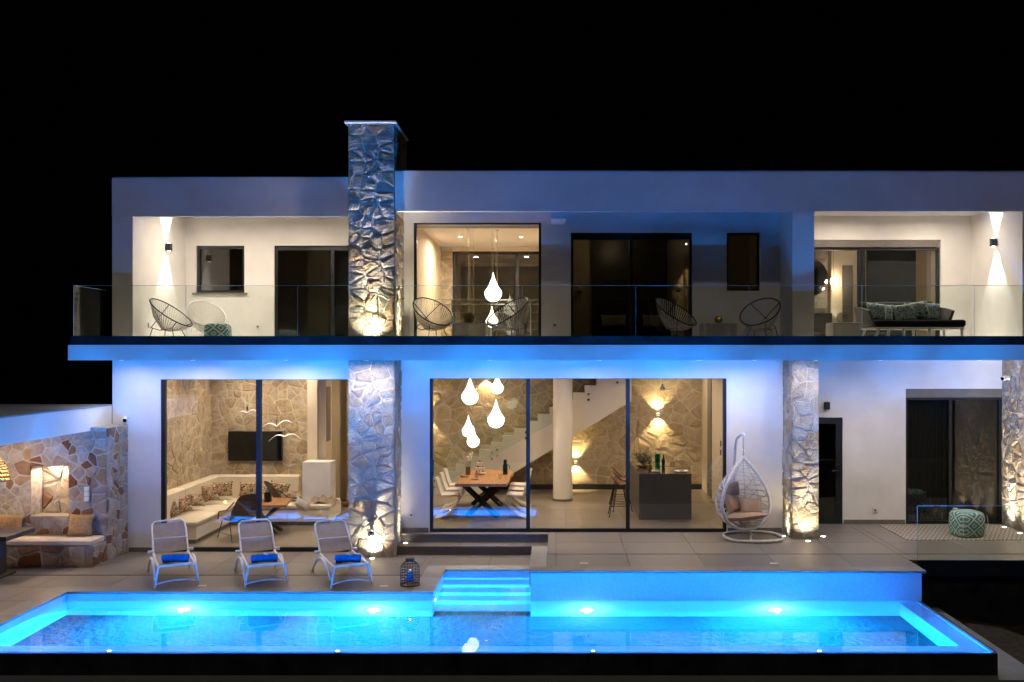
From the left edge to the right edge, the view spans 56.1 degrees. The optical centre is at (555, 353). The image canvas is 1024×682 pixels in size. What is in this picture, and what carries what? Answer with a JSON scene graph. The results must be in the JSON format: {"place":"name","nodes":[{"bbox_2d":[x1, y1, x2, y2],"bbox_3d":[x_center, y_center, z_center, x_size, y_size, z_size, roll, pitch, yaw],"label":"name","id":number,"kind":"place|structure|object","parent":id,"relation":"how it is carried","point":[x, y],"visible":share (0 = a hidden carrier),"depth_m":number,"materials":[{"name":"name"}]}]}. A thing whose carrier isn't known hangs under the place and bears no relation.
{"place":"outdoors","nodes":[
{"label":"outdoors","id":0,"kind":"place"},
{"bbox_2d":[0,552,530,612],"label":"terrace","id":1,"kind":"structure","parent":0,"point":[126,569],"depth_m":16.40,"materials":[{"name":"grey tile"}]},
{"bbox_2d":[0,527,34,578],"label":"outdoor table","id":2,"kind":"object","parent":1,"relation":"on","point":[8,533],"visible":1,"depth_m":16.23,"materials":[{"name":"stone"}]},
{"bbox_2d":[0,404,127,566],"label":"pavilion","id":3,"kind":"structure","parent":1,"relation":"on","point":[57,458],"depth_m":17.34,"materials":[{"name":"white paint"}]},
{"bbox_2d":[0,458,10,481],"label":"rattan pendant","id":4,"kind":"object","parent":3,"relation":"hanging from","point":[3,469],"visible":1,"depth_m":16.30,"materials":[{"name":"brown"}]},
{"bbox_2d":[6,535,103,545],"bbox_3d":[-9.375,3.321,17.090,2.450,0.102,0.480,0,0,0],"label":"bench cushion","id":5,"kind":"object","parent":3,"relation":"on","point":[53,540],"visible":1,"depth_m":16.86,"materials":[{"name":"fabric"}]},
{"bbox_2d":[0,514,23,526],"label":"burlap cushion","id":6,"kind":"object","parent":5,"relation":"on","point":[11,520],"visible":0.61,"depth_m":17.20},
{"bbox_2d":[67,514,94,535],"bbox_3d":[-8.536,3.070,17.240,0.460,0.400,0.150,0,-14,0],"label":"burlap cushion","id":7,"kind":"object","parent":5,"relation":"on","point":[80,524],"visible":1,"depth_m":17.18,"materials":[{"name":"fabric"}]},
{"bbox_2d":[84,487,89,500],"bbox_3d":[-8.465,2.527,17.320,0.087,0.262,0.030,0,0,0],"label":"switch panel","id":8,"kind":"object","parent":3,"relation":"attached to","point":[86,493],"visible":1,"depth_m":17.30,"materials":[{"name":"white paint"}]},
{"bbox_2d":[147,519,199,588],"bbox_3d":[-6.465,3.334,16.177,0.730,0.861,1.576,0,0,-27],"label":"sun lounger","id":9,"kind":"object","parent":1,"relation":"on","point":[169,537],"visible":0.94,"depth_m":16.53,"materials":[{"name":"fabric"}]},
{"bbox_2d":[161,554,189,562],"bbox_3d":[-6.221,3.340,15.696,0.421,0.144,0.154,0,0,-13],"label":"rolled towel","id":10,"kind":"object","parent":9,"relation":"on","point":[170,558],"visible":1,"depth_m":15.64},
{"bbox_2d":[234,519,288,587],"bbox_3d":[-4.996,3.334,16.202,0.730,0.861,1.576,0,0,-24],"label":"sun lounger","id":11,"kind":"object","parent":1,"relation":"on","point":[255,536],"visible":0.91,"depth_m":16.56,"materials":[{"name":"fabric"}]},
{"bbox_2d":[251,553,277,562],"bbox_3d":[-4.773,3.328,15.710,0.421,0.168,0.154,0,0,-16],"label":"rolled towel","id":12,"kind":"object","parent":11,"relation":"on","point":[264,557],"visible":1,"depth_m":15.66,"materials":[{"name":"blue fabric"}]},
{"bbox_2d":[311,519,372,588],"bbox_3d":[-3.639,3.334,16.175,0.730,0.861,1.576,0,0,-26],"label":"sun lounger","id":13,"kind":"object","parent":1,"relation":"on","point":[333,537],"visible":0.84,"depth_m":16.52,"materials":[{"name":"white plastic"}]},
{"bbox_2d":[335,553,360,562],"bbox_3d":[-3.399,3.328,15.692,0.421,0.168,0.154,0,0,-6],"label":"rolled towel","id":14,"kind":"object","parent":13,"relation":"on","point":[344,558],"visible":1,"depth_m":15.63,"materials":[{"name":"blue fabric"}]},
{"bbox_2d":[400,557,419,586],"bbox_3d":[-2.371,3.531,15.587,0.326,0.427,0.326,0,0,0],"label":"wire lantern","id":15,"kind":"object","parent":1,"relation":"on","point":[409,575],"visible":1,"depth_m":15.53,"materials":[{"name":"black metal"}]},
{"bbox_2d":[397,532,547,586],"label":"entrance steps","id":16,"kind":"structure","parent":1,"relation":"on","point":[534,545],"depth_m":18.07,"materials":[{"name":"stone"}]},
{"bbox_2d":[0,0,1023,403],"label":"sky","id":17,"kind":"structure","parent":0,"point":[92,91],"materials":[{"name":"black"}]},
{"bbox_2d":[952,490,963,509],"bbox_3d":[7.550,3.172,21.050,2.100,0.499,1.700,0,0,0],"label":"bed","id":18,"kind":"object","parent":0,"point":[957,500],"visible":0.08,"depth_m":20.20,"materials":[{"name":"fabric"}]},
{"bbox_2d":[954,618,1023,663],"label":"soil bank","id":19,"kind":"structure","parent":0,"point":[1009,640],"depth_m":15.03,"materials":[{"name":"soil"}]},
{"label":"ground","id":20,"kind":"structure","parent":0,"visible":0},
{"bbox_2d":[0,565,1023,681],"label":"swimming pool","id":21,"kind":"structure","parent":20,"relation":"on","point":[728,584],"depth_m":12.55,"materials":[{"name":"liquid"}]},
{"bbox_2d":[0,578,995,651],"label":"pool water","id":22,"kind":"structure","parent":21,"relation":"in","point":[481,615],"depth_m":13.74,"materials":[{"name":"liquid"}]},
{"bbox_2d":[547,524,1023,626],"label":"terrace","id":23,"kind":"structure","parent":20,"relation":"on","point":[979,580],"depth_m":16.31,"materials":[{"name":"tile"}]},
{"bbox_2d":[68,121,1023,556],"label":"villa","id":24,"kind":"object","parent":23,"relation":"on","point":[892,435],"visible":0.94,"depth_m":18.88,"materials":[{"name":"white paint"}]},
{"bbox_2d":[165,243,171,250],"bbox_3d":[-7.963,-2.195,19.730,0.115,0.161,0.100,0,0,0],"label":"wall lamp","id":25,"kind":"object","parent":24,"relation":"attached to","point":[168,246],"visible":1,"depth_m":19.68,"materials":[{"name":"metal"}]},
{"bbox_2d":[149,298,192,335],"bbox_3d":[-7.415,-0.621,18.500,0.793,0.924,0.763,0,0,12],"label":"corded chair","id":26,"kind":"object","parent":24,"relation":"on","point":[160,323],"visible":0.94,"depth_m":18.47,"materials":[{"name":"black metal"}]},
{"bbox_2d":[186,301,226,335],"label":"corded chair","id":27,"kind":"object","parent":24,"relation":"on","point":[197,326],"visible":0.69,"depth_m":19.41,"materials":[{"name":"white paint"}]},
{"bbox_2d":[202,323,231,335],"bbox_3d":[-6.531,-0.380,18.548,0.499,0.437,0.494,0,0,-12],"label":"pouf","id":28,"kind":"object","parent":24,"relation":"on","point":[216,329],"visible":0.57,"depth_m":18.33,"materials":[{"name":"teal fabric"}]},
{"bbox_2d":[197,246,243,292],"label":"window","id":29,"kind":"structure","parent":24,"relation":"in","point":[199,248],"depth_m":20.84,"materials":[{"name":"metal"}]},
{"bbox_2d":[217,494,255,541],"bbox_3d":[-6.406,3.277,19.509,0.708,0.954,0.850,0,0,-42],"label":"wicker lounge chair","id":30,"kind":"object","parent":24,"relation":"on","point":[244,507],"visible":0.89,"depth_m":19.31,"materials":[{"name":"black wicker"}]},
{"bbox_2d":[167,474,340,543],"bbox_3d":[-6.442,3.265,20.547,3.025,0.970,3.295,0,0,0],"label":"corner sofa","id":31,"kind":"object","parent":24,"relation":"on","point":[203,522],"visible":0.64,"depth_m":20.99,"materials":[{"name":"fabric"}]},
{"bbox_2d":[170,499,179,516],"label":"jungle cushion","id":32,"kind":"object","parent":31,"relation":"on","point":[174,510],"visible":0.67,"depth_m":19.29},
{"bbox_2d":[178,495,192,513],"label":"jungle cushion","id":33,"kind":"object","parent":31,"relation":"on","point":[184,505],"visible":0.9,"depth_m":19.70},
{"bbox_2d":[188,494,203,505],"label":"jungle cushion","id":34,"kind":"object","parent":31,"relation":"on","point":[196,499],"visible":0.91,"depth_m":20.14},
{"bbox_2d":[201,483,218,501],"bbox_3d":[-7.560,3.036,21.000,0.140,0.360,0.360,-21,-8,40],"label":"jungle cushion","id":35,"kind":"object","parent":31,"relation":"on","point":[210,492],"visible":1,"depth_m":20.93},
{"bbox_2d":[213,481,232,495],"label":"jungle cushion","id":36,"kind":"object","parent":31,"relation":"on","point":[224,488],"visible":0.77,"depth_m":21.55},
{"bbox_2d":[239,482,255,495],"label":"jungle cushion","id":37,"kind":"object","parent":31,"relation":"on","point":[247,488],"visible":0.73,"depth_m":21.59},
{"bbox_2d":[271,480,290,495],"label":"jungle cushion","id":38,"kind":"object","parent":31,"relation":"on","point":[284,486],"visible":0.52,"depth_m":21.61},
{"bbox_2d":[281,491,301,498],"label":"jungle cushion","id":39,"kind":"object","parent":31,"relation":"on","point":[294,493],"visible":0.79,"depth_m":21.31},
{"bbox_2d":[294,497,309,511],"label":"cream cushion","id":40,"kind":"object","parent":31,"relation":"on","point":[300,503],"visible":1,"depth_m":20.55,"materials":[{"name":"fabric"}]},
{"bbox_2d":[308,494,338,503],"bbox_3d":[-5.168,3.178,21.300,0.600,0.214,0.500,0,0,0],"label":"blanket","id":41,"kind":"object","parent":31,"relation":"on","point":[323,498],"visible":0.92,"depth_m":21.12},
{"bbox_2d":[161,379,348,550],"bbox_3d":[-5.680,2.115,18.273,3.640,3.270,0.094,0,0,0],"label":"window","id":42,"kind":"structure","parent":24,"relation":"in","point":[163,381],"depth_m":18.23,"materials":[{"name":"metal"}]},
{"bbox_2d":[228,431,282,460],"bbox_3d":[-6.925,2.118,22.123,1.234,0.681,0.093,0,0,0],"label":"television","id":43,"kind":"object","parent":24,"relation":"attached to","point":[241,445],"visible":0.96,"depth_m":22.08,"materials":[{"name":"black plastic"}]},
{"bbox_2d":[262,498,292,533],"bbox_3d":[-6.063,3.446,20.255,1.016,0.672,1.070,0,0,0],"label":"coffee table","id":44,"kind":"object","parent":24,"relation":"on","point":[275,504],"visible":0.56,"depth_m":20.11,"materials":[{"name":"brown wood"}]},
{"bbox_2d":[262,484,282,501],"bbox_3d":[-5.995,2.919,20.200,0.447,0.379,0.206,0,0,0],"label":"twig arrangement","id":45,"kind":"object","parent":44,"relation":"on","point":[268,496],"visible":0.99,"depth_m":20.15,"materials":[{"name":"brown plant"}]},
{"bbox_2d":[264,481,301,525],"bbox_3d":[-6.023,3.277,21.382,0.850,0.954,0.708,0,0,-38],"label":"wicker lounge chair","id":46,"kind":"object","parent":24,"relation":"on","point":[275,494],"visible":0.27,"depth_m":21.14,"materials":[{"name":"black wicker"}]},
{"bbox_2d":[275,246,347,335],"bbox_3d":[-4.652,-1.255,20.883,2.904,2.190,0.094,0,0,0],"label":"window","id":47,"kind":"structure","parent":24,"relation":"in","point":[277,248],"depth_m":20.84,"materials":[{"name":"metal"}]},
{"bbox_2d":[367,530,374,536],"bbox_3d":[-3.392,3.289,17.641,0.136,0.136,0.198,0,0,0],"label":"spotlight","id":48,"kind":"object","parent":24,"relation":"attached to","point":[370,533],"visible":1,"depth_m":17.57,"materials":[{"name":"silver metal"}]},
{"bbox_2d":[412,297,453,335],"bbox_3d":[-2.303,-0.621,18.000,0.763,0.924,0.793,0,0,-36],"label":"corded chair","id":49,"kind":"object","parent":24,"relation":"on","point":[430,325],"visible":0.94,"depth_m":18.16,"materials":[{"name":"black wicker"}]},
{"bbox_2d":[434,476,460,518],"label":"moulded chair","id":50,"kind":"object","parent":24,"relation":"on","point":[442,492],"visible":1,"depth_m":20.26,"materials":[{"name":"white plastic"}]},
{"bbox_2d":[440,472,464,511],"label":"moulded chair","id":51,"kind":"object","parent":24,"relation":"on","point":[444,483],"visible":0.93,"depth_m":21.07,"materials":[{"name":"white plastic"}]},
{"bbox_2d":[443,468,465,506],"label":"moulded chair","id":52,"kind":"object","parent":24,"relation":"on","point":[448,480],"visible":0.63,"depth_m":21.76,"materials":[{"name":"white plastic"}]},
{"bbox_2d":[462,229,474,436],"bbox_3d":[-1.834,-0.432,20.100,0.268,4.349,0.268,0,0,0],"label":"drop pendant","id":53,"kind":"object","parent":24,"relation":"hanging from","point":[467,429],"visible":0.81,"depth_m":20.07,"materials":[{"name":"white"}]},
{"bbox_2d":[452,323,487,335],"bbox_3d":[-1.632,-0.372,18.301,0.635,0.420,0.634,0,0,0],"label":"rope side table","id":54,"kind":"object","parent":24,"relation":"on","point":[469,329],"visible":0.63,"depth_m":17.99,"materials":[{"name":"fabric"}]},
{"bbox_2d":[464,312,474,322],"bbox_3d":[-1.652,-0.687,18.300,0.216,0.216,0.216,0,0,0],"label":"globe candle holder","id":55,"kind":"object","parent":54,"relation":"on","point":[469,317],"visible":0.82,"depth_m":18.23,"materials":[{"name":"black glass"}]},
{"bbox_2d":[462,229,477,404],"bbox_3d":[-1.792,-0.774,20.000,0.350,3.665,0.350,0,0,0],"label":"drop pendant","id":56,"kind":"object","parent":24,"relation":"hanging from","point":[469,395],"visible":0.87,"depth_m":19.89,"materials":[{"name":"white"}]},
{"bbox_2d":[467,426,478,446],"bbox_3d":[-1.712,-0.338,19.850,0.256,4.539,0.256,0,0,0],"label":"drop pendant","id":57,"kind":"object","parent":24,"relation":"hanging from","point":[472,440],"visible":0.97,"depth_m":19.77,"materials":[{"name":"white"}]},
{"bbox_2d":[414,223,540,335],"bbox_3d":[-1.539,-1.369,18.895,2.499,2.417,0.090,0,0,0],"label":"window","id":58,"kind":"structure","parent":24,"relation":"in","point":[415,224],"depth_m":18.85,"materials":[{"name":"metal"}]},
{"bbox_2d":[455,469,513,517],"bbox_3d":[-1.535,3.072,20.980,1.170,0.798,2.480,0,0,0],"label":"dining table","id":59,"kind":"object","parent":24,"relation":"on","point":[492,481],"visible":0.89,"depth_m":20.29,"materials":[{"name":"brown wood"}]},
{"bbox_2d":[462,452,472,474],"bbox_3d":[-1.949,2.412,21.199,0.231,0.514,0.161,0,0,-32],"label":"flower vase","id":60,"kind":"object","parent":59,"relation":"on","point":[469,458],"visible":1,"depth_m":21.17,"materials":[{"name":"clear glass"}]},
{"bbox_2d":[474,460,485,473],"bbox_3d":[-1.686,2.517,21.300,0.280,0.310,0.280,0,0,0],"label":"tiered stand","id":61,"kind":"object","parent":59,"relation":"on","point":[478,467],"visible":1,"depth_m":21.29,"materials":[{"name":"ceramic"}]},
{"bbox_2d":[503,459,509,474],"bbox_3d":[-1.108,2.507,21.290,0.153,0.330,0.110,0,0,27],"label":"wine bottle","id":62,"kind":"object","parent":59,"relation":"on","point":[505,468],"visible":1,"depth_m":21.26,"materials":[{"name":"green glass"}]},
{"bbox_2d":[486,308,497,327],"bbox_3d":[-1.317,-1.575,19.750,0.255,2.064,0.255,0,0,0],"label":"drop pendant","id":63,"kind":"object","parent":24,"relation":"hanging from","point":[491,312],"visible":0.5,"depth_m":19.70,"materials":[{"name":"white"}]},
{"bbox_2d":[485,273,501,301],"bbox_3d":[-1.302,-1.844,19.900,0.357,1.526,0.357,0,0,0],"label":"drop pendant","id":64,"kind":"object","parent":24,"relation":"hanging from","point":[493,293],"visible":0.94,"depth_m":19.79,"materials":[{"name":"white"}]},
{"bbox_2d":[488,401,503,427],"bbox_3d":[-1.244,-0.536,19.900,0.348,4.141,0.348,0,0,0],"label":"drop pendant","id":65,"kind":"object","parent":24,"relation":"hanging from","point":[495,418],"visible":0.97,"depth_m":19.79,"materials":[{"name":"white"}]},
{"bbox_2d":[453,251,538,335],"bbox_3d":[-1.363,-1.333,23.493,2.325,2.346,0.094,0,0,0],"label":"window","id":66,"kind":"structure","parent":24,"relation":"in","point":[517,253],"depth_m":23.45,"materials":[{"name":"metal"}]},
{"bbox_2d":[491,230,502,393],"bbox_3d":[-1.240,-0.882,20.250,0.262,3.451,0.262,0,0,0],"label":"drop pendant","id":67,"kind":"object","parent":24,"relation":"hanging from","point":[497,387],"visible":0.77,"depth_m":20.17,"materials":[{"name":"white"}]},
{"bbox_2d":[486,297,527,335],"bbox_3d":[-0.915,-0.621,18.000,0.793,0.924,0.763,0,0,-42],"label":"corded chair","id":68,"kind":"object","parent":24,"relation":"on","point":[515,323],"visible":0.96,"depth_m":18.04,"materials":[{"name":"black wicker"}]},
{"bbox_2d":[505,477,530,518],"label":"moulded chair","id":69,"kind":"object","parent":24,"relation":"on","point":[509,504],"visible":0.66,"depth_m":20.15,"materials":[{"name":"white plastic"}]},
{"bbox_2d":[507,472,531,511],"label":"moulded chair","id":70,"kind":"object","parent":24,"relation":"on","point":[512,500],"visible":0.7,"depth_m":20.99,"materials":[{"name":"white plastic"}]},
{"bbox_2d":[509,468,531,506],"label":"moulded chair","id":71,"kind":"object","parent":24,"relation":"on","point":[518,484],"visible":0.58,"depth_m":21.68,"materials":[{"name":"white plastic"}]},
{"bbox_2d":[70,285,1023,344],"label":"glass railing","id":72,"kind":"object","parent":24,"relation":"on","point":[547,340],"visible":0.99,"depth_m":16.93,"materials":[{"name":"glass"}]},
{"bbox_2d":[430,378,725,531],"bbox_3d":[0.425,1.946,18.523,5.710,2.954,0.094,0,0,0],"label":"window","id":73,"kind":"structure","parent":24,"relation":"in","point":[527,529],"depth_m":18.48,"materials":[{"name":"metal"}]},
{"bbox_2d":[576,282,582,301],"bbox_3d":[0.552,-1.455,22.350,0.157,0.460,0.157,0,0,34],"label":"globe wall lamp","id":74,"kind":"object","parent":24,"relation":"attached to","point":[579,289],"visible":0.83,"depth_m":22.30,"materials":[{"name":"white paint"}]},
{"bbox_2d":[608,474,625,516],"bbox_3d":[1.330,2.980,20.350,0.456,0.895,0.456,0,0,0],"label":"rattan bar stool","id":75,"kind":"object","parent":24,"relation":"on","point":[619,483],"visible":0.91,"depth_m":20.25,"materials":[{"name":"brown wicker"}]},
{"bbox_2d":[609,466,630,504],"bbox_3d":[1.450,2.980,21.700,0.456,0.895,0.456,0,0,-8],"label":"rattan bar stool","id":76,"kind":"object","parent":24,"relation":"on","point":[619,474],"visible":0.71,"depth_m":21.62,"materials":[{"name":"brown wicker"}]},
{"bbox_2d":[610,470,632,511],"bbox_3d":[1.420,2.980,21.050,0.456,0.895,0.456,0,0,-8],"label":"rattan bar stool","id":77,"kind":"object","parent":24,"relation":"on","point":[619,477],"visible":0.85,"depth_m":20.90,"materials":[{"name":"brown wicker"}]},
{"bbox_2d":[571,233,691,335],"bbox_3d":[1.481,-1.271,18.923,2.381,2.221,0.094,0,0,0],"label":"window","id":78,"kind":"structure","parent":24,"relation":"in","point":[574,236],"depth_m":18.88,"materials":[{"name":"metal"}]},
{"bbox_2d":[594,315,669,335],"bbox_3d":[1.733,-0.535,21.375,1.717,0.750,1.950,0,0,0],"label":"bed","id":79,"kind":"object","parent":24,"relation":"on","point":[613,325],"visible":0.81,"depth_m":20.41,"materials":[{"name":"black metal"}]},
{"bbox_2d":[630,461,691,519],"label":"kitchen island","id":80,"kind":"structure","parent":24,"relation":"on","point":[665,494],"depth_m":19.84,"materials":[{"name":"grey"}]},
{"bbox_2d":[634,446,655,467],"bbox_3d":[1.944,2.243,20.897,0.516,0.468,0.410,0,0,-19],"label":"leafy bouquet","id":81,"kind":"object","parent":80,"relation":"on","point":[642,460],"visible":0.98,"depth_m":20.87,"materials":[{"name":"green plant"}]},
{"bbox_2d":[655,454,660,469],"bbox_3d":[2.180,2.311,20.600,0.132,0.327,0.132,0,0,0],"label":"teal vase","id":82,"kind":"object","parent":80,"relation":"on","point":[657,461],"visible":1,"depth_m":20.55,"materials":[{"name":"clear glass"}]},
{"bbox_2d":[655,297,696,335],"bbox_3d":[2.263,-0.621,18.100,0.793,0.924,0.763,0,0,44],"label":"corded chair","id":83,"kind":"object","parent":24,"relation":"on","point":[669,325],"visible":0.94,"depth_m":18.17,"materials":[{"name":"black wicker"}]},
{"bbox_2d":[675,281,681,300],"bbox_3d":[2.844,-1.473,22.350,0.157,0.460,0.157,0,0,34],"label":"globe wall lamp","id":84,"kind":"object","parent":24,"relation":"attached to","point":[677,288],"visible":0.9,"depth_m":22.31,"materials":[{"name":"white paint"}]},
{"bbox_2d":[699,323,737,335],"bbox_3d":[3.096,-0.372,18.301,0.635,0.420,0.634,0,0,0],"label":"rope side table","id":85,"kind":"object","parent":24,"relation":"on","point":[724,329],"visible":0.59,"depth_m":17.99,"materials":[{"name":"fabric"}]},
{"bbox_2d":[715,316,721,322],"bbox_3d":[3.096,-0.652,18.300,0.146,0.145,0.145,0,0,0],"label":"globe candle holder","id":86,"kind":"object","parent":85,"relation":"on","point":[718,319],"visible":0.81,"depth_m":18.25,"materials":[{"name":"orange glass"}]},
{"bbox_2d":[727,233,758,290],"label":"window","id":87,"kind":"structure","parent":24,"relation":"in","point":[728,234],"depth_m":18.88,"materials":[{"name":"metal"}]},
{"bbox_2d":[739,298,780,335],"bbox_3d":[3.846,-0.621,18.100,0.763,0.924,0.793,0,0,34],"label":"corded chair","id":88,"kind":"object","parent":24,"relation":"on","point":[765,325],"visible":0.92,"depth_m":18.27,"materials":[{"name":"black wicker"}]},
{"bbox_2d":[814,308,825,312],"bbox_3d":[5.950,-0.990,22.050,0.480,0.110,0.480,0,0,0],"label":"wash basin","id":89,"kind":"object","parent":24,"relation":"on","point":[818,310],"visible":0.51,"depth_m":21.88,"materials":[{"name":"white paint"}]},
{"bbox_2d":[814,260,827,295],"bbox_3d":[5.891,-1.775,22.338,0.880,0.880,0.024,0,0,0],"label":"round mirror","id":90,"kind":"object","parent":24,"relation":"attached to","point":[820,275],"visible":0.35,"depth_m":22.33,"materials":[{"name":"black mirror"}]},
{"bbox_2d":[824,402,829,409],"bbox_3d":[5.442,1.040,19.293,0.100,0.150,0.115,0,0,0],"label":"wall lamp","id":91,"kind":"object","parent":24,"relation":"attached to","point":[826,405],"visible":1,"depth_m":19.23,"materials":[{"name":"metal"}]},
{"bbox_2d":[819,418,841,523],"bbox_3d":[5.355,2.351,19.380,0.850,2.143,0.181,0,0,0],"label":"door","id":92,"kind":"structure","parent":24,"relation":"in","point":[837,519],"depth_m":19.38,"materials":[{"name":"metal"}]},
{"bbox_2d":[826,322,860,335],"bbox_3d":[5.355,-0.372,17.901,0.515,0.420,0.514,0,0,0],"label":"rope side table","id":93,"kind":"object","parent":24,"relation":"on","point":[843,329],"visible":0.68,"depth_m":17.64,"materials":[{"name":"fabric"}]},
{"bbox_2d":[814,248,939,335],"bbox_3d":[6.403,-1.192,20.103,3.227,2.065,0.094,0,0,0],"label":"window","id":94,"kind":"structure","parent":24,"relation":"in","point":[861,252],"depth_m":20.06,"materials":[{"name":"metal"}]},
{"bbox_2d":[854,301,965,335],"bbox_3d":[6.651,-0.586,18.130,1.772,0.860,0.980,0,0,0],"label":"daybed","id":95,"kind":"object","parent":24,"relation":"on","point":[945,322],"visible":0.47,"depth_m":17.69,"materials":[{"name":"grey fabric"}]},
{"bbox_2d":[865,302,886,319],"bbox_3d":[6.022,-0.782,18.050,0.450,0.407,0.210,0,0,0],"label":"palm print cushion","id":96,"kind":"object","parent":95,"relation":"on","point":[878,311],"visible":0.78,"depth_m":17.99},
{"bbox_2d":[876,303,892,319],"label":"palm print cushion","id":97,"kind":"object","parent":95,"relation":"on","point":[889,310],"visible":0.41,"depth_m":18.18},
{"bbox_2d":[891,303,916,319],"bbox_3d":[6.525,-0.762,17.980,0.469,0.408,0.211,0,0,0],"label":"palm print cushion","id":98,"kind":"object","parent":95,"relation":"on","point":[904,312],"visible":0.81,"depth_m":17.92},
{"bbox_2d":[904,300,931,319],"bbox_3d":[6.803,-0.812,18.050,0.486,0.408,0.211,0,0,0],"label":"palm print cushion","id":99,"kind":"object","parent":95,"relation":"on","point":[920,309],"visible":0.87,"depth_m":17.98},
{"bbox_2d":[920,303,939,319],"bbox_3d":[7.095,-0.802,18.220,0.418,0.393,0.208,0,0,0],"label":"palm print cushion","id":100,"kind":"object","parent":95,"relation":"on","point":[933,309],"visible":0.63,"depth_m":18.16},
{"bbox_2d":[906,397,1001,523],"bbox_3d":[8.025,2.151,19.423,1.950,2.543,0.094,0,0,0],"label":"window","id":101,"kind":"structure","parent":24,"relation":"in","point":[949,399],"depth_m":19.38,"materials":[{"name":"metal"}]},
{"bbox_2d":[990,238,996,246],"bbox_3d":[8.592,-2.191,18.850,0.115,0.161,0.100,0,0,0],"label":"wall lamp","id":102,"kind":"object","parent":24,"relation":"attached to","point":[993,242],"visible":1,"depth_m":18.80,"materials":[{"name":"metal"}]},
{"bbox_2d":[715,433,783,542],"bbox_3d":[3.573,2.437,17.850,1.288,1.966,1.056,0,0,0],"label":"swing chair","id":103,"kind":"object","parent":23,"relation":"on","point":[732,472],"visible":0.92,"depth_m":17.85,"materials":[{"name":"white wicker"}]},
{"bbox_2d":[723,482,739,494],"bbox_3d":[3.291,2.539,18.050,0.420,0.258,0.160,0,0,-34],"label":"pillow","id":104,"kind":"object","parent":103,"relation":"on","point":[733,488],"visible":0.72,"depth_m":17.99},
{"bbox_2d":[723,512,767,521],"bbox_3d":[3.481,3.009,17.750,0.660,0.194,0.611,0,0,-30],"label":"seat cushion","id":105,"kind":"object","parent":103,"relation":"on","point":[745,516],"visible":0.99,"depth_m":17.56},
{"bbox_2d":[724,494,740,513],"bbox_3d":[3.301,2.779,17.990,0.420,0.389,0.230,0,0,-42],"label":"pillow","id":106,"kind":"object","parent":105,"relation":"on","point":[732,503],"visible":0.88,"depth_m":17.89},
{"bbox_2d":[739,498,761,512],"bbox_3d":[3.631,2.839,17.890,0.420,0.294,0.225,0,0,0],"label":"pillow","id":107,"kind":"object","parent":105,"relation":"on","point":[750,505],"visible":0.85,"depth_m":17.84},
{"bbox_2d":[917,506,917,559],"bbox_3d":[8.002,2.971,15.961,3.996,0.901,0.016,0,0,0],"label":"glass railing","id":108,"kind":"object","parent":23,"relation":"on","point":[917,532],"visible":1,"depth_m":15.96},
{"bbox_2d":[879,525,1023,539],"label":"patterned rug","id":109,"kind":"object","parent":23,"relation":"on","point":[942,532],"visible":0.83,"depth_m":18.25,"materials":[{"name":"fabric"}]},
{"bbox_2d":[949,509,988,537],"bbox_3d":[7.724,3.172,18.048,0.541,0.478,0.537,0,0,-12],"label":"pouf","id":110,"kind":"object","parent":109,"relation":"on","point":[967,523],"visible":1,"depth_m":17.83,"materials":[{"name":"teal fabric"}]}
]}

